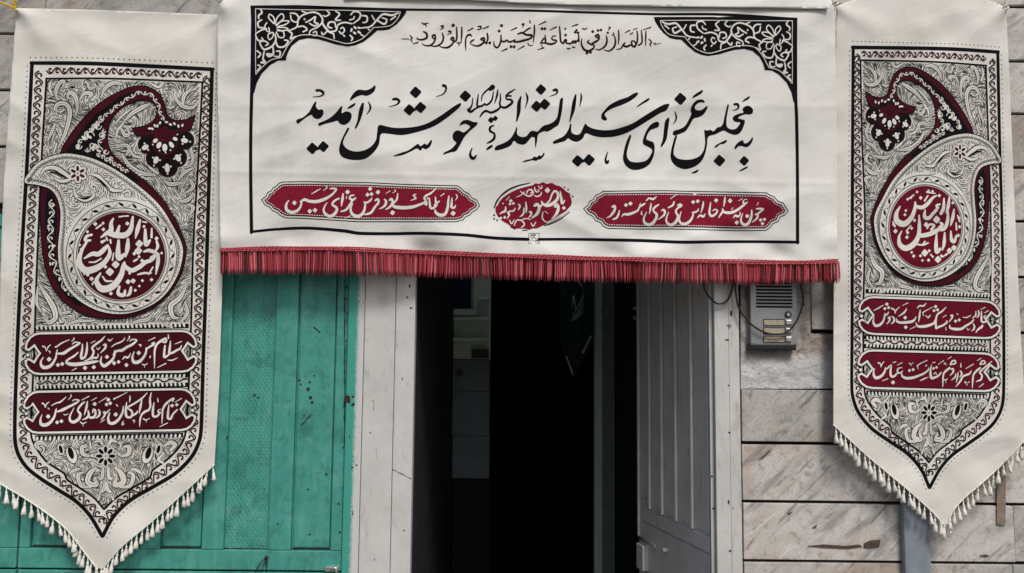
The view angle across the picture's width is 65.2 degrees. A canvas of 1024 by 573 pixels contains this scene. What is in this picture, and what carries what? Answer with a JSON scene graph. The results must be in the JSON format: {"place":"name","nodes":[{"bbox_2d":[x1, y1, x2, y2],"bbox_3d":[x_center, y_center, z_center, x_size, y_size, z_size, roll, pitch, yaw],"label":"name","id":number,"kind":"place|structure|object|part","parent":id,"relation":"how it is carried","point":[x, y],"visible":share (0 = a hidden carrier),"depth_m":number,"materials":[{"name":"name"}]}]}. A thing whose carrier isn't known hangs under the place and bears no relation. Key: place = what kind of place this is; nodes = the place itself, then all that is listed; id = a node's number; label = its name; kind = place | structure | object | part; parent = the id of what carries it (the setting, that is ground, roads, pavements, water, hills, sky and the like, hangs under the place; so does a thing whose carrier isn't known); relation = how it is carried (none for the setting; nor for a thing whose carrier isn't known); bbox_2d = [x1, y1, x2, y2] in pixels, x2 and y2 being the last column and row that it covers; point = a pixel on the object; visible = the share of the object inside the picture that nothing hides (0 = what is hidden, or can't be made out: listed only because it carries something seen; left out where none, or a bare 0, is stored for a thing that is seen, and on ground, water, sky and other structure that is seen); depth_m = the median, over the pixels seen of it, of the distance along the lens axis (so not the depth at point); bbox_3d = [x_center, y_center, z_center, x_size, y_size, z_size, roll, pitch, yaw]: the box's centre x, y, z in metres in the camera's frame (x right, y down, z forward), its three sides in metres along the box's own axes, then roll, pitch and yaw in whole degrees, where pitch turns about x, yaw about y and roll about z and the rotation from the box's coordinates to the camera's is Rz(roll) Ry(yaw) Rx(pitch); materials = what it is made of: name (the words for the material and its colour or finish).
{"place":"outdoors","nodes":[
{"label":"outdoors","id":0,"kind":"place"},
{"bbox_2d":[13,0,17,11],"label":"rope","id":1,"kind":"object","parent":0,"point":[14,4],"visible":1,"depth_m":2.63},
{"bbox_2d":[0,8,222,572],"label":"pennant","id":2,"kind":"object","parent":1,"relation":"hanging from","point":[111,279],"visible":1,"depth_m":2.57,"materials":[{"name":"beige fabric"}]},
{"bbox_2d":[0,2,13,8],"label":"rope","id":3,"kind":"object","parent":2,"relation":"attached to","point":[8,5],"visible":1,"depth_m":2.64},
{"bbox_2d":[411,252,454,572],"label":"corridor wall","id":4,"kind":"structure","parent":0,"point":[431,516],"depth_m":3.20,"materials":[{"name":"paint"}]},
{"bbox_2d":[452,253,491,572],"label":"green door","id":5,"kind":"structure","parent":4,"relation":"attached to","point":[471,415],"depth_m":4.24,"materials":[{"name":"paint"}]},
{"bbox_3d":[-0.271,-0.063,4.308,0.106,0.364,0.006,1,-5,0],"label":"window pane","id":6,"kind":"part","parent":5,"relation":"part of","materials":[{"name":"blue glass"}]},
{"bbox_3d":[-0.254,-0.045,4.297,0.136,0.398,0.024,1,-5,0],"label":"window frame","id":7,"kind":"part","parent":5,"relation":"part of","materials":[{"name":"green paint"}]},
{"bbox_2d":[450,520,592,572],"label":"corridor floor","id":8,"kind":"structure","parent":0,"point":[518,546],"depth_m":6.68,"materials":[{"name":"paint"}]},
{"bbox_2d":[451,254,615,572],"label":"back room wall","id":9,"kind":"structure","parent":0,"point":[541,467],"depth_m":7.84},
{"bbox_2d":[593,260,614,572],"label":"hallway post","id":10,"kind":"object","parent":9,"relation":"attached to","point":[603,430],"visible":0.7,"depth_m":4.23,"materials":[{"name":"grey paint"}]},
{"bbox_2d":[615,259,639,572],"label":"corridor wall","id":11,"kind":"structure","parent":0,"point":[626,538],"depth_m":3.88,"materials":[{"name":"paint"}]},
{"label":"corridor wall","id":12,"kind":"structure","parent":11,"relation":"on","visible":0},
{"bbox_2d":[560,257,592,377],"bbox_3d":[0.337,0.139,4.223,0.180,0.693,0.024,1,-5,0],"label":"hanging pennant","id":13,"kind":"object","parent":12,"relation":"hanging from","point":[576,318],"visible":0.81,"depth_m":4.22,"materials":[{"name":"black fabric"}]},
{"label":"pavement","id":14,"kind":"structure","parent":0,"visible":0},
{"bbox_2d":[0,0,1023,572],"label":"marble wall","id":15,"kind":"structure","parent":14,"relation":"on","point":[814,500],"depth_m":2.56,"materials":[{"name":"stone"}]},
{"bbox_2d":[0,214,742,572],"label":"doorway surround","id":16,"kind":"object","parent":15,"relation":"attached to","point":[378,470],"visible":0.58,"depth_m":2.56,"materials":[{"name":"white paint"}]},
{"bbox_2d":[0,228,21,572],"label":"teal door","id":17,"kind":"structure","parent":16,"relation":"attached to","point":[10,519],"depth_m":2.55,"materials":[{"name":"paint"}]},
{"bbox_2d":[18,249,354,572],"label":"teal door","id":18,"kind":"structure","parent":16,"relation":"attached to","point":[273,492],"depth_m":2.58,"materials":[{"name":"paint"}]},
{"bbox_2d":[255,555,267,572],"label":"wire loop","id":19,"kind":"object","parent":18,"relation":"attached to","point":[266,556],"visible":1,"depth_m":2.52,"materials":[{"name":"metal"}]},
{"bbox_2d":[325,566,338,572],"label":"door latch","id":20,"kind":"object","parent":18,"relation":"attached to","point":[335,569],"depth_m":2.52,"materials":[{"name":"silver metal"}]},
{"bbox_2d":[633,259,709,572],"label":"white door","id":21,"kind":"structure","parent":16,"relation":"attached to","point":[672,476],"depth_m":2.85,"materials":[{"name":"grey paint"}]},
{"bbox_2d":[703,280,733,304],"bbox_3d":[0.666,-0.049,2.585,0.117,0.217,0.006,1,-5,0],"label":"cable","id":22,"kind":"object","parent":16,"relation":"attached to","point":[710,298],"visible":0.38,"depth_m":2.58,"materials":[{"name":"black plastic"}]},
{"bbox_2d":[747,270,797,349],"bbox_3d":[0.842,0.076,2.595,0.157,0.258,0.041,1,-5,0],"label":"intercom","id":23,"kind":"object","parent":15,"relation":"attached to","point":[772,308],"visible":0.9,"depth_m":2.58,"materials":[{"name":"grey metal"}]},
{"bbox_2d":[734,282,803,334],"bbox_3d":[0.826,0.000,2.578,0.225,0.312,0.012,1,-5,0],"label":"cable","id":24,"kind":"object","parent":23,"relation":"attached to","point":[755,327],"visible":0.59,"depth_m":2.56,"materials":[{"name":"black plastic"}]},
{"bbox_2d":[899,484,930,572],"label":"drain pipe","id":25,"kind":"object","parent":15,"relation":"attached to","point":[915,544],"visible":0.25,"depth_m":2.51,"materials":[{"name":"grey metal"}]},
{"bbox_2d":[833,0,1023,539],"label":"pennant","id":26,"kind":"object","parent":15,"relation":"hanging from","point":[928,396],"visible":1,"depth_m":2.55,"materials":[{"name":"beige fabric"}]},
{"bbox_2d":[997,462,1005,524],"bbox_3d":[1.556,0.635,2.546,0.040,0.242,0.001,1,-5,0],"label":"tape strip","id":27,"kind":"object","parent":15,"relation":"attached to","point":[1001,503],"visible":0.71,"depth_m":2.54,"materials":[{"name":"beige plastic"}]},
{"bbox_3d":[-0.944,-0.981,2.616,0.024,0.131,0.061,1,-5,0],"label":"string knot","id":28,"kind":"object","parent":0,"visible":0},
{"bbox_2d":[217,0,839,285],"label":"welcome banner","id":29,"kind":"object","parent":28,"relation":"hanging from","point":[683,134],"visible":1,"depth_m":2.56,"materials":[{"name":"white fabric"}]}
]}

